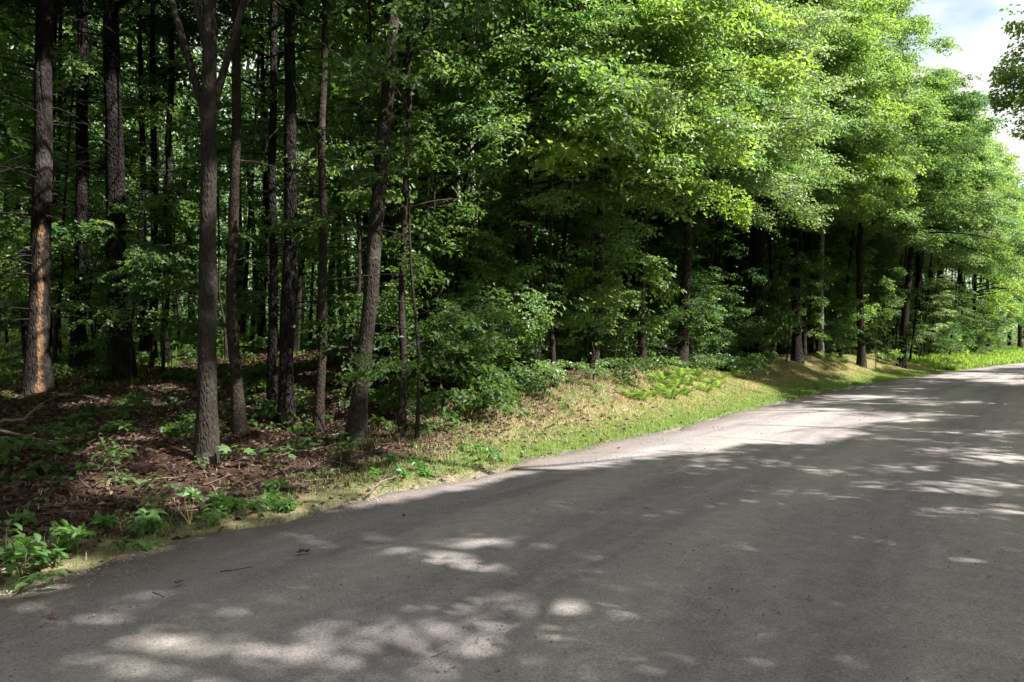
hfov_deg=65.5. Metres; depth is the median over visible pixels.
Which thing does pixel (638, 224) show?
forest tree
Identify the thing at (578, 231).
young tree
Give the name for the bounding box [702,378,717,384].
fern
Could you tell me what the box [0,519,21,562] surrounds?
seedling
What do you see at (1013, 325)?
sapling
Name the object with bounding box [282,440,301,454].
seedling
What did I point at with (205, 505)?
seedling
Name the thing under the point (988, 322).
undergrowth tree
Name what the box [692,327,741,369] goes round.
shrub
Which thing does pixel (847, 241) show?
bank tree
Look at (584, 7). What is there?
slender tree
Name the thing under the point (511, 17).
forest tree
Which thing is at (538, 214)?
young tree
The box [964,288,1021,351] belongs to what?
undergrowth tree
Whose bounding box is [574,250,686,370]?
sapling
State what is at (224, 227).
understorey tree
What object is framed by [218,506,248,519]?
seedling
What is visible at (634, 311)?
young tree
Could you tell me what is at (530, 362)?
shrub
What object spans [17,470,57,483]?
seedling
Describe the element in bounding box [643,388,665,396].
fern
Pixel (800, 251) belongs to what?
understorey tree
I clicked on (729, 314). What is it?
sapling
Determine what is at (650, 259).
understorey tree
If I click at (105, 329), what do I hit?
forest tree
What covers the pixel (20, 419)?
fallen branch
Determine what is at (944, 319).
understorey tree
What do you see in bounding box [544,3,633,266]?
slender tree
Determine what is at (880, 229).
bank tree
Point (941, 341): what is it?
understorey tree
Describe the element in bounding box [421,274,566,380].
sapling
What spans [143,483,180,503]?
seedling
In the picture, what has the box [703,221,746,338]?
slender tree
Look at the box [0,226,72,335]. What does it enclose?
understorey tree
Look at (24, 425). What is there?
seedling
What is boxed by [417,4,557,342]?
forest tree
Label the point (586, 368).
shrub
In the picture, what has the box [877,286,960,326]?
young tree
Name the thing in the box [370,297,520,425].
shrub
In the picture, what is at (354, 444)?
seedling
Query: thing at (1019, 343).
pine tree
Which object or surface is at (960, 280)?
oak tree
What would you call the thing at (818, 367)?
dry grass
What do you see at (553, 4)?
forest tree
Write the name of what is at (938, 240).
bank tree
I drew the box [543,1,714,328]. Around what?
maple tree
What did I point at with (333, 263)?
forest tree
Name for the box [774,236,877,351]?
young tree
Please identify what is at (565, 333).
shrub
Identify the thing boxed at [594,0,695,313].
slender tree
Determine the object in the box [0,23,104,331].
forest tree
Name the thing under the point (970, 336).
undergrowth tree
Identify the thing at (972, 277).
bank tree
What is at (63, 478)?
seedling
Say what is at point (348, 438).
seedling
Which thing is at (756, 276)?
understorey tree
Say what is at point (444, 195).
slender tree
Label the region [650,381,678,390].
fern
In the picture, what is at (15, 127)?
forest tree
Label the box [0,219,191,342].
understorey tree
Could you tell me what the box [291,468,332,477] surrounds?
seedling
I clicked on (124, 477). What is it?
seedling
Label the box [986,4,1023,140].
maple tree
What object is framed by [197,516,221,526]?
seedling
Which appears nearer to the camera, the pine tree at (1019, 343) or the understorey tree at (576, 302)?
the understorey tree at (576, 302)
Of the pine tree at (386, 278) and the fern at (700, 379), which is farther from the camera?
the fern at (700, 379)
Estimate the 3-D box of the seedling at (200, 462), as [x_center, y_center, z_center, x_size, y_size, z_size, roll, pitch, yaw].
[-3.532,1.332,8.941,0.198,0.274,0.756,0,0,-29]
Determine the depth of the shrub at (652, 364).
18.58 m
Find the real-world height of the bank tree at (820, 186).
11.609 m
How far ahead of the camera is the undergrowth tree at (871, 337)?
41.84 m
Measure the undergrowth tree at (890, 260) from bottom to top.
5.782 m
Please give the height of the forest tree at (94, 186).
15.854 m
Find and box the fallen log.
[310,347,373,354]
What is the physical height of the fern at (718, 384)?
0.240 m
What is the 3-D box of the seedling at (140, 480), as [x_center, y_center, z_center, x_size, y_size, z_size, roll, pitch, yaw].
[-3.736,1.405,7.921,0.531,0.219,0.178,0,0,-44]
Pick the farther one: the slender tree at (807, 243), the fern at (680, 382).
the slender tree at (807, 243)
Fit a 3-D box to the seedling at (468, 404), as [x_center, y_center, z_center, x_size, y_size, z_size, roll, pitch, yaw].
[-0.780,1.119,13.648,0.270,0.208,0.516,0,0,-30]
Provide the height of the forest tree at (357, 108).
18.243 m
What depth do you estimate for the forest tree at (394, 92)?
29.02 m
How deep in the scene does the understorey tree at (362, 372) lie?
11.53 m
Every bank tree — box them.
[298,0,659,333]
[395,0,746,372]
[453,0,783,170]
[484,1,796,291]
[514,0,837,356]
[620,0,839,340]
[623,29,801,318]
[693,49,863,347]
[694,98,902,351]
[721,194,846,350]
[733,0,893,359]
[745,208,890,336]
[774,127,906,351]
[780,132,890,353]
[787,74,961,356]
[839,131,949,354]
[847,106,994,358]
[853,92,1018,360]
[871,137,1017,356]
[884,131,1023,353]
[892,157,992,348]
[906,198,1023,353]
[913,264,962,283]
[927,155,1023,355]
[928,208,1022,338]
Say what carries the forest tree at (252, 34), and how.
on the ground at (254, 519)
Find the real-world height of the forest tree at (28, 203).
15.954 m
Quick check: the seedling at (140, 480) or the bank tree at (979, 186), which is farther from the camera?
the bank tree at (979, 186)
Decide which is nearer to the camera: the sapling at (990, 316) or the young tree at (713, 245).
the young tree at (713, 245)
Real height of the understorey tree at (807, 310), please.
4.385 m
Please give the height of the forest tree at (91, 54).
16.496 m
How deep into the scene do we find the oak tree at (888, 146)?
27.29 m
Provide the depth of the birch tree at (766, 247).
39.41 m
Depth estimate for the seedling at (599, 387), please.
16.61 m
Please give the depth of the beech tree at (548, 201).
16.55 m
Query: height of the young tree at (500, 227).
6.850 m
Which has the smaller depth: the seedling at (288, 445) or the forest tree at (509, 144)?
the seedling at (288, 445)
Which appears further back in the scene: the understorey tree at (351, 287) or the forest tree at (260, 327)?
the forest tree at (260, 327)
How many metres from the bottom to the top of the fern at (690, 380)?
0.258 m
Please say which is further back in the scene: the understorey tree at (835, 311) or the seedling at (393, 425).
the understorey tree at (835, 311)
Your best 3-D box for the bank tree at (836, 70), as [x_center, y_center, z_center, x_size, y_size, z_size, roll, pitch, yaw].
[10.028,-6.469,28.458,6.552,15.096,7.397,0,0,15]
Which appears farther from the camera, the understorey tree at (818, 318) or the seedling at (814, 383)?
the understorey tree at (818, 318)
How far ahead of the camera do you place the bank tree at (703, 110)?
19.83 m
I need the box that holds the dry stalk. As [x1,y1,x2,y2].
[170,482,196,523]
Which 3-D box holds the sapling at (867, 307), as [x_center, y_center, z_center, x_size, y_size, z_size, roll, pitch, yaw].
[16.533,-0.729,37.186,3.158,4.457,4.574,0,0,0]
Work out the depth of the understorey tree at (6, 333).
23.97 m
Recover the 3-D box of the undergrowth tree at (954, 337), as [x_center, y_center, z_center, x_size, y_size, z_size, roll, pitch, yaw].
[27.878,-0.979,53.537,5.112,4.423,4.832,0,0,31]
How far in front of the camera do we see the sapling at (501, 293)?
14.50 m
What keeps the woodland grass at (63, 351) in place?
on the ground at (254, 519)
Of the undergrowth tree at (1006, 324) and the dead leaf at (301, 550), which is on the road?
the dead leaf at (301, 550)
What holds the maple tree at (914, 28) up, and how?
on the ground at (254, 519)
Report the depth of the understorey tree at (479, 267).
15.63 m
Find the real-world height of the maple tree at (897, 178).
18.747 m
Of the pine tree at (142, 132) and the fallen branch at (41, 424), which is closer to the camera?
the fallen branch at (41, 424)
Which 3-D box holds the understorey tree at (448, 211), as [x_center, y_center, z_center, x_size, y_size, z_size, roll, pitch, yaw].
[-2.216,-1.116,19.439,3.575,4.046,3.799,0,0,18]
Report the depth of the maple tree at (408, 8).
11.58 m
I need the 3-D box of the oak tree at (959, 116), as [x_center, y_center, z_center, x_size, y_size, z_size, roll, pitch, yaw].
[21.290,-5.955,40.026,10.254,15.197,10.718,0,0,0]
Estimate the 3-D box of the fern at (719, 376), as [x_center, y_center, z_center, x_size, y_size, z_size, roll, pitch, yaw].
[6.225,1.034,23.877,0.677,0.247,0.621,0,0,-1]
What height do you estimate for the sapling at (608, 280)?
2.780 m
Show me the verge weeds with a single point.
(152, 520)
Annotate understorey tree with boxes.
[0,18,187,366]
[0,48,137,358]
[0,130,178,364]
[0,165,73,342]
[0,206,268,381]
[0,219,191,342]
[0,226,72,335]
[1,207,137,316]
[11,215,134,307]
[26,222,129,322]
[56,156,228,375]
[85,55,229,366]
[95,113,309,359]
[124,126,240,338]
[184,185,281,317]
[241,0,467,398]
[241,110,514,439]
[252,15,513,314]
[276,10,477,336]
[299,101,511,360]
[306,203,451,342]
[349,128,486,292]
[352,38,520,386]
[374,205,502,334]
[405,147,523,317]
[416,139,543,301]
[462,250,627,386]
[535,214,640,327]
[536,232,647,350]
[620,233,701,336]
[655,206,767,369]
[724,259,806,359]
[735,239,806,351]
[741,273,818,341]
[742,285,832,352]
[780,300,838,343]
[805,267,866,338]
[869,279,917,341]
[888,275,942,352]
[891,280,958,344]
[910,272,959,352]
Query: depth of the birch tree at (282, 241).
16.21 m
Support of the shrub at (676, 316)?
on the ground at (254, 519)
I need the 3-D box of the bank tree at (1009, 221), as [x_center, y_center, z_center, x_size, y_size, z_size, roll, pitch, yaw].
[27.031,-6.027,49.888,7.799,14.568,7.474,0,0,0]
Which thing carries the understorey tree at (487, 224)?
on the ground at (254, 519)
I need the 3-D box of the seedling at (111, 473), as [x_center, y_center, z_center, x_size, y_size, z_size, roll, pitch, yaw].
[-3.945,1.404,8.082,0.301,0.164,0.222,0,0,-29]
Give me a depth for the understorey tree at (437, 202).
19.02 m
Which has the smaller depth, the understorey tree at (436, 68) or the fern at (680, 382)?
the understorey tree at (436, 68)
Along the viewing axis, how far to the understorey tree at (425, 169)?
14.70 m
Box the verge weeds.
[0,442,502,564]
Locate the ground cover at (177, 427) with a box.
[0,333,696,484]
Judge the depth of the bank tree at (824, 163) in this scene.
23.03 m
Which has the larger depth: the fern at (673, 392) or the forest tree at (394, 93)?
the forest tree at (394, 93)
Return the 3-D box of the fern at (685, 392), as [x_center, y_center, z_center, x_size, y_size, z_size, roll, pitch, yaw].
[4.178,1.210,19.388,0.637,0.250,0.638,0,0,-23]
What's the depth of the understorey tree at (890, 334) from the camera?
48.70 m
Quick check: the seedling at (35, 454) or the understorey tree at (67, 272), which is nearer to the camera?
the seedling at (35, 454)
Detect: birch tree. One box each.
[278,4,331,376]
[371,1,655,338]
[457,10,460,294]
[470,2,477,320]
[516,3,800,371]
[576,0,868,367]
[654,60,829,332]
[675,225,827,290]
[723,1,933,359]
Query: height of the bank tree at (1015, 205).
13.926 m
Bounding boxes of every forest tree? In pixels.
[0,0,201,348]
[0,0,201,353]
[0,2,159,328]
[0,3,149,334]
[0,5,139,323]
[0,7,102,276]
[0,10,184,333]
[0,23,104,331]
[2,7,185,330]
[67,39,227,331]
[129,0,378,346]
[129,1,376,340]
[177,5,361,337]
[216,11,372,338]
[217,0,417,351]
[244,10,365,339]
[257,0,420,336]
[277,1,452,336]
[331,0,456,320]
[345,22,543,286]
[354,1,581,314]
[358,4,511,187]
[364,0,589,299]
[392,4,563,306]
[412,0,580,306]
[413,0,604,292]
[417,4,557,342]
[461,1,583,358]
[540,11,717,235]
[635,207,749,329]
[696,205,801,326]
[705,228,789,311]
[731,216,851,351]
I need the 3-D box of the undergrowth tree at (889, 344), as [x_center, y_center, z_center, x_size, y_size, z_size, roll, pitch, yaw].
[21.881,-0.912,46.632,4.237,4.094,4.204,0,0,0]
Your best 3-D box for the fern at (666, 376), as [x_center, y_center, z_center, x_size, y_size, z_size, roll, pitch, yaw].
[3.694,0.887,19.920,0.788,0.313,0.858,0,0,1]
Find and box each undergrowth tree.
[699,284,771,340]
[730,238,868,362]
[731,236,791,350]
[771,298,818,344]
[781,271,873,353]
[825,302,892,355]
[827,254,919,361]
[828,292,888,349]
[833,305,893,348]
[865,293,928,350]
[868,282,939,353]
[899,298,964,354]
[899,298,969,353]
[927,285,977,352]
[936,283,977,352]
[943,275,986,346]
[955,318,1005,354]
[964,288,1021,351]
[964,307,1015,348]
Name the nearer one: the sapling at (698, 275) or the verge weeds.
the verge weeds
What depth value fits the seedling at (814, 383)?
25.50 m
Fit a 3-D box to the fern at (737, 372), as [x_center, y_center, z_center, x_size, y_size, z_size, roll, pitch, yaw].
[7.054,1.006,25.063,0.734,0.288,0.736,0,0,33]
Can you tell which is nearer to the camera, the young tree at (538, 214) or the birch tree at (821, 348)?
the young tree at (538, 214)
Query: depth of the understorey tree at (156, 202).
17.17 m
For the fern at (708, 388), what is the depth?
20.46 m
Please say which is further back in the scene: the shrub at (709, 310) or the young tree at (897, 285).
the young tree at (897, 285)
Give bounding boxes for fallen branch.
[0,396,53,423]
[0,426,57,445]
[10,413,98,433]
[202,484,246,503]
[275,448,314,457]
[367,476,396,494]
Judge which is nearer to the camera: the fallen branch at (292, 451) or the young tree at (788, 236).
the fallen branch at (292, 451)
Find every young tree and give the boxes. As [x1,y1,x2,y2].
[356,98,525,290]
[398,182,573,295]
[449,160,628,353]
[488,183,622,303]
[544,242,692,316]
[557,179,734,347]
[612,204,727,302]
[629,199,732,308]
[693,210,790,319]
[705,223,790,325]
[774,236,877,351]
[776,225,870,352]
[784,225,863,351]
[829,235,914,314]
[851,267,919,352]
[865,259,925,318]
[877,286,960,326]
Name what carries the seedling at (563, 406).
on the ground at (254, 519)
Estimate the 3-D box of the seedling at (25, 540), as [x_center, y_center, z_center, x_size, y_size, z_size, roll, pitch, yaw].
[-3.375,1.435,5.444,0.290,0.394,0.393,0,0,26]
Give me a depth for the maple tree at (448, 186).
16.14 m
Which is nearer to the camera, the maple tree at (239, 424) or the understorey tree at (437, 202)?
the maple tree at (239, 424)
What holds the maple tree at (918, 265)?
on the ground at (254, 519)
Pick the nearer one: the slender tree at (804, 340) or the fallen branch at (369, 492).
the fallen branch at (369, 492)
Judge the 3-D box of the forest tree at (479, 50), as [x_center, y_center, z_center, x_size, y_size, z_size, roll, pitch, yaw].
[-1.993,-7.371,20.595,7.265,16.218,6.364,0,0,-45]
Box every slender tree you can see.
[341,0,451,297]
[481,3,605,342]
[534,0,637,357]
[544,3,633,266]
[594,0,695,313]
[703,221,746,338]
[764,203,812,351]
[773,194,845,356]
[790,221,844,352]
[801,224,844,338]
[836,226,866,352]
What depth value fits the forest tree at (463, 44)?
21.96 m
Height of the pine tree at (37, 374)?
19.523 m
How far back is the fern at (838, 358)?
35.60 m
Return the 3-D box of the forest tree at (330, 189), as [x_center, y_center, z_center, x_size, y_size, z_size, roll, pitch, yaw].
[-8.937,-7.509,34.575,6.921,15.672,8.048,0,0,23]
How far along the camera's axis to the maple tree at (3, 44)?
8.73 m
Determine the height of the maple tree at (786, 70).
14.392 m
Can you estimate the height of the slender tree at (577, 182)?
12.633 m
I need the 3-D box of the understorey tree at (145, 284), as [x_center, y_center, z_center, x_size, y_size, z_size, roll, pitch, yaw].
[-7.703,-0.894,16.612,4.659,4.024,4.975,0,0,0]
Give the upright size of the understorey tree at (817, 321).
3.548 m
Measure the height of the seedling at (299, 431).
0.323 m
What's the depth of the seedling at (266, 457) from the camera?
9.41 m
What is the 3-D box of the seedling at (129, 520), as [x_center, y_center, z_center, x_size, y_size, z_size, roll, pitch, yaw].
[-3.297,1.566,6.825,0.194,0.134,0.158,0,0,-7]
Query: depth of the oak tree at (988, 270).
52.89 m
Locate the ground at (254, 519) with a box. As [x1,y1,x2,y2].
[0,309,1023,594]
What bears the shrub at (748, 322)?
on the ground at (254, 519)
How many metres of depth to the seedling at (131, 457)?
8.70 m
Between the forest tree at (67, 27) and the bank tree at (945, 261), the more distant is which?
the bank tree at (945, 261)
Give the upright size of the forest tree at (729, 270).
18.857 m
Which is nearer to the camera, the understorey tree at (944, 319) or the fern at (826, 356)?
the fern at (826, 356)
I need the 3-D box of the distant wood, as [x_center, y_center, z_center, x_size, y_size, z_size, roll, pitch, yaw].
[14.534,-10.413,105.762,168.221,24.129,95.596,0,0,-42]
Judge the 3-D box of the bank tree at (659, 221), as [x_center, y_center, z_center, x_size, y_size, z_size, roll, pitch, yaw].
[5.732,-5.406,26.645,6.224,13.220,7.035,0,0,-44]
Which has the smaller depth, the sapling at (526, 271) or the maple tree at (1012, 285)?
the sapling at (526, 271)
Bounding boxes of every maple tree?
[0,0,35,159]
[0,40,10,70]
[88,0,356,435]
[128,0,246,466]
[186,0,404,436]
[257,0,574,428]
[304,0,625,384]
[335,0,723,369]
[343,0,422,443]
[438,0,819,376]
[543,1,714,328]
[661,0,934,364]
[734,224,846,349]
[813,0,1002,368]
[863,65,1019,357]
[924,141,1023,352]
[936,136,1023,354]
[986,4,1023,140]
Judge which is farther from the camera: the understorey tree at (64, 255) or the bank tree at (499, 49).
the understorey tree at (64, 255)
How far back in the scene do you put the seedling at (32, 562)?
5.59 m
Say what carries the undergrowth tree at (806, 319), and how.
on the ground at (254, 519)
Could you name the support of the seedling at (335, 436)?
on the ground at (254, 519)
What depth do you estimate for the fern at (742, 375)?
25.34 m
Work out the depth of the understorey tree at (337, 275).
20.81 m
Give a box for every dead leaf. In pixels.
[47,612,59,619]
[294,549,310,552]
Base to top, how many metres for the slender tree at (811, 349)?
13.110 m
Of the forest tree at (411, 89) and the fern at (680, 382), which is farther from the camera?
the forest tree at (411, 89)
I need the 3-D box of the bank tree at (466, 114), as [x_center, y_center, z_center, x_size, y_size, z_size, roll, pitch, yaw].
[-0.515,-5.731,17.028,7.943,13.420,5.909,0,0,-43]
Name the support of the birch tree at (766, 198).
on the ground at (254, 519)
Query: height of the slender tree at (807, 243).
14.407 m
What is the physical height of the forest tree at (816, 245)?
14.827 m
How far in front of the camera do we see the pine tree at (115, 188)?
17.22 m
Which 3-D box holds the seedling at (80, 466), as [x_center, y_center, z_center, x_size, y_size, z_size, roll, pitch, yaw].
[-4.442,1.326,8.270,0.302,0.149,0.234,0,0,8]
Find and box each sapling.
[406,286,524,397]
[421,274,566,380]
[481,253,576,390]
[534,265,632,379]
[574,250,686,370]
[646,250,747,366]
[690,287,759,354]
[834,278,907,367]
[879,263,967,356]
[963,296,1003,349]
[977,297,1023,344]
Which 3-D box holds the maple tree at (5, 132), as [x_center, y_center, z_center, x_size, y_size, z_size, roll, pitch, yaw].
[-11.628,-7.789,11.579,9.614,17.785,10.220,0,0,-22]
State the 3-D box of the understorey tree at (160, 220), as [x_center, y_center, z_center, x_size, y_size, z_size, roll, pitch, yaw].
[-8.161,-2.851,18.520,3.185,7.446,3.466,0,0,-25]
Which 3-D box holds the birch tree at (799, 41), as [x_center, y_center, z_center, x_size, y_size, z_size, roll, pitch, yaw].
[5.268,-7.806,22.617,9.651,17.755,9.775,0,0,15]
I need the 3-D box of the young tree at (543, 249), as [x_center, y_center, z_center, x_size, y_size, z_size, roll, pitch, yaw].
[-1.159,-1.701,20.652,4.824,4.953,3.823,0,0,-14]
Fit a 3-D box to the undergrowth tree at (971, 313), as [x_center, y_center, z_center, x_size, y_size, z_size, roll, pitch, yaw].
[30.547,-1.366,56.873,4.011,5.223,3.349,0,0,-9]
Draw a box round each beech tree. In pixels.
[218,0,485,353]
[381,0,662,387]
[945,152,1023,347]
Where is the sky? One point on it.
(976, 25)
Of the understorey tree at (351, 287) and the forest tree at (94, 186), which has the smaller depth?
the understorey tree at (351, 287)
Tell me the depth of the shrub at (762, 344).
28.96 m
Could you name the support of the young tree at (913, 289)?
on the ground at (254, 519)
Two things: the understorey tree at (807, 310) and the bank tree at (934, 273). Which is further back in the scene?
the bank tree at (934, 273)
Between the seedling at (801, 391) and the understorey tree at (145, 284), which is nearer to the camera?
the understorey tree at (145, 284)
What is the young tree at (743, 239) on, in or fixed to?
on the ground at (254, 519)
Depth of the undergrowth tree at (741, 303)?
34.01 m
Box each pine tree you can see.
[0,0,193,367]
[0,0,231,396]
[2,0,224,380]
[54,0,269,357]
[88,0,244,357]
[123,0,414,410]
[125,0,269,363]
[162,0,455,426]
[250,0,509,385]
[963,185,1023,347]
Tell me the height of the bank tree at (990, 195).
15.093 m
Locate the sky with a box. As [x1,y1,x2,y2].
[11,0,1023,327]
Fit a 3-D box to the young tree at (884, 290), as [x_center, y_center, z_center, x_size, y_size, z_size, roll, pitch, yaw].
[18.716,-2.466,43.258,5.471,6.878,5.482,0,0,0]
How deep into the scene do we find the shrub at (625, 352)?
20.13 m
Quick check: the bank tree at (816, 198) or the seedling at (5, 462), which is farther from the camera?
the bank tree at (816, 198)
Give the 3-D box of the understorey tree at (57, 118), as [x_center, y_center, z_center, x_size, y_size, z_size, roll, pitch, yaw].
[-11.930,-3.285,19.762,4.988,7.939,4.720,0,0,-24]
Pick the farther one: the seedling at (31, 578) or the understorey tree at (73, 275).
the understorey tree at (73, 275)
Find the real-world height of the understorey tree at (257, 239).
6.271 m
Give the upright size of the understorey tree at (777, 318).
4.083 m
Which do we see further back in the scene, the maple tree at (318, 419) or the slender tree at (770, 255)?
the slender tree at (770, 255)
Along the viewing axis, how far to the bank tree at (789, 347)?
35.12 m
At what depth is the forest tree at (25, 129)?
29.93 m
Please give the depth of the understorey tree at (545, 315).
16.22 m
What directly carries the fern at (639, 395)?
on the ground at (254, 519)
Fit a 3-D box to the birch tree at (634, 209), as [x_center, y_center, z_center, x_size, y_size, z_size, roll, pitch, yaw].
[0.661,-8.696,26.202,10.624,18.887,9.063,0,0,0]
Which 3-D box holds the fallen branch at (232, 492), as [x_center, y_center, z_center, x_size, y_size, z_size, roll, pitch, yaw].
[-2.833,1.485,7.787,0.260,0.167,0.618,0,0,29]
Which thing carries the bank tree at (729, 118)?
on the ground at (254, 519)
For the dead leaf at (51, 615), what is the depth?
4.44 m
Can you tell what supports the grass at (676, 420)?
on the ground at (254, 519)
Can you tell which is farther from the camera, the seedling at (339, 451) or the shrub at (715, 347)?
the shrub at (715, 347)
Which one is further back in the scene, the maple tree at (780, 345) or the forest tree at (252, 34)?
the maple tree at (780, 345)
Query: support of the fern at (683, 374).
on the ground at (254, 519)
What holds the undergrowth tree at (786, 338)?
on the ground at (254, 519)
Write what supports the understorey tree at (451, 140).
on the ground at (254, 519)
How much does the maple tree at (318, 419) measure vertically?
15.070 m
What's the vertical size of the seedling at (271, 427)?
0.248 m
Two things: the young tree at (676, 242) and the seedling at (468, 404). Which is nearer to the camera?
the seedling at (468, 404)
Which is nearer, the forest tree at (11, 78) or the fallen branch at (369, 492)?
the fallen branch at (369, 492)
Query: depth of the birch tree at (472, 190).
18.48 m
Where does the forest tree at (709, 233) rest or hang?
on the ground at (254, 519)
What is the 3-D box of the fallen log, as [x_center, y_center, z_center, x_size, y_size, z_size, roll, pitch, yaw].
[-4.481,0.267,21.736,2.611,0.203,2.930,0,0,-25]
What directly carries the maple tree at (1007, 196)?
on the ground at (254, 519)
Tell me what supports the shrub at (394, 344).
on the ground at (254, 519)
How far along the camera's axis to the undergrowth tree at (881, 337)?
43.52 m
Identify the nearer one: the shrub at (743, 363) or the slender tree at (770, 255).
the shrub at (743, 363)
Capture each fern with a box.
[620,388,644,396]
[634,392,652,399]
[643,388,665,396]
[649,371,674,381]
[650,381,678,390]
[657,386,690,396]
[661,376,692,387]
[670,365,693,376]
[673,386,696,394]
[677,375,701,384]
[689,367,711,374]
[690,374,707,381]
[692,383,715,391]
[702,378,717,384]
[708,371,732,378]
[708,380,727,386]
[723,368,748,376]
[738,374,750,378]
[817,352,840,359]
[831,355,846,361]
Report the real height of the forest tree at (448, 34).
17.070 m
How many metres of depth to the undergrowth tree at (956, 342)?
52.32 m
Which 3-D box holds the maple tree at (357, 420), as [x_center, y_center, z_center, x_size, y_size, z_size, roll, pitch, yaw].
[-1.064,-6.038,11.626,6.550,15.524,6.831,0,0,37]
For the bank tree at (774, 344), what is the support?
on the ground at (254, 519)
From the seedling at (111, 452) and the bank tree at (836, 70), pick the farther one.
the bank tree at (836, 70)
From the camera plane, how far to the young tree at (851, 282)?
40.30 m
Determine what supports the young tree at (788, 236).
on the ground at (254, 519)
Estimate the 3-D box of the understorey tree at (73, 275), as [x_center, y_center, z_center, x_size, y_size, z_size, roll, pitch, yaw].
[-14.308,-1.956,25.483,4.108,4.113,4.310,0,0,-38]
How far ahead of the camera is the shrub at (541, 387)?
15.46 m
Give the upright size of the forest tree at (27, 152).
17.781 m
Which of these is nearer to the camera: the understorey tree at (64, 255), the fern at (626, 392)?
the fern at (626, 392)
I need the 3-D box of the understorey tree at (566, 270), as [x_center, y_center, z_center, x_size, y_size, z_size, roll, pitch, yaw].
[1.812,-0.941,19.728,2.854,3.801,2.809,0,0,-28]
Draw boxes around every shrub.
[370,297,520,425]
[374,277,503,395]
[429,318,567,401]
[460,301,564,391]
[501,301,607,365]
[510,300,613,377]
[571,308,681,383]
[577,312,639,367]
[601,316,667,360]
[623,306,715,369]
[633,295,715,372]
[649,289,727,373]
[656,320,716,367]
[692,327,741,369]
[701,338,769,379]
[706,310,764,372]
[716,315,778,366]
[728,331,781,360]
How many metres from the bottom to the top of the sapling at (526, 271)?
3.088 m
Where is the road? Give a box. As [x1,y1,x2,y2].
[0,363,1023,681]
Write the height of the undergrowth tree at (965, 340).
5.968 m
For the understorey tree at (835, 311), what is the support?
on the ground at (254, 519)
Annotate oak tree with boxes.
[624,0,932,363]
[814,67,1023,368]
[906,116,1022,354]
[922,145,1023,352]
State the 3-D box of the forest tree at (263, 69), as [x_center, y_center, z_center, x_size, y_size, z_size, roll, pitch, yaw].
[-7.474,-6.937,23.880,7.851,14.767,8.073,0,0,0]
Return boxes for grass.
[0,329,356,401]
[0,352,979,593]
[1,353,938,559]
[844,345,1023,370]
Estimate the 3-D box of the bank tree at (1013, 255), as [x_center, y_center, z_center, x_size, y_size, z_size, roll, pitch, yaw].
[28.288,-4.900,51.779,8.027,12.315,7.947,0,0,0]
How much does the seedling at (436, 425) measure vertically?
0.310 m
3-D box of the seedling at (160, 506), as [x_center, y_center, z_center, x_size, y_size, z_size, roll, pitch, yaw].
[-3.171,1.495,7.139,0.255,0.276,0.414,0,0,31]
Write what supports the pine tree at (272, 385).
on the ground at (254, 519)
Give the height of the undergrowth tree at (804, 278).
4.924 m
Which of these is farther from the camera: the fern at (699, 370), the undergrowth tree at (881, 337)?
the undergrowth tree at (881, 337)
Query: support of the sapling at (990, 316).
on the ground at (254, 519)
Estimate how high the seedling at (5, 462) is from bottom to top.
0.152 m
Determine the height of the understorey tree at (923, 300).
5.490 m
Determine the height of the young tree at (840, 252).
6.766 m
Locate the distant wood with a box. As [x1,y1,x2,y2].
[0,4,1023,352]
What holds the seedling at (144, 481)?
on the ground at (254, 519)
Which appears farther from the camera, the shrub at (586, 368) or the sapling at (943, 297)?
the sapling at (943, 297)
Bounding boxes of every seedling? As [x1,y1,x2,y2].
[0,456,19,465]
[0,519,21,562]
[0,523,47,575]
[0,538,59,573]
[13,424,44,429]
[13,569,68,593]
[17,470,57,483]
[20,488,53,510]
[26,546,69,567]
[31,446,61,457]
[56,473,73,487]
[68,418,94,446]
[71,461,102,472]
[89,433,117,457]
[90,474,127,483]
[91,440,135,470]
[103,509,129,525]
[107,472,138,484]
[107,536,133,551]
[109,469,164,489]
[117,469,164,490]
[118,516,137,525]
[124,445,138,464]
[134,490,173,512]
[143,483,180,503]
[184,445,207,469]
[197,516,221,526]
[203,501,224,513]
[216,444,257,462]
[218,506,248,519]
[252,446,274,461]
[261,445,296,460]
[264,422,282,433]
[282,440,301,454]
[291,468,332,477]
[295,425,342,444]
[298,436,323,453]
[329,445,347,458]
[331,432,343,445]
[339,439,362,453]
[340,432,371,447]
[380,422,401,432]
[412,415,442,431]
[420,427,433,434]
[458,401,476,409]
[508,402,523,413]
[561,397,575,408]
[592,383,604,391]
[793,385,813,395]
[809,379,822,388]
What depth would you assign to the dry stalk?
6.93 m
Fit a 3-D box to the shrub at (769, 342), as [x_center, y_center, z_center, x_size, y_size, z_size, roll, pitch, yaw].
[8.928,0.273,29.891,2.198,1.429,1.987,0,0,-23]
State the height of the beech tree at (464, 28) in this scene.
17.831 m
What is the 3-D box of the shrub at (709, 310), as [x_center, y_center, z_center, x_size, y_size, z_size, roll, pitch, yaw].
[5.285,-0.226,23.646,2.234,2.610,2.365,0,0,44]
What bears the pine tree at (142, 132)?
on the ground at (254, 519)
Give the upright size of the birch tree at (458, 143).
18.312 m

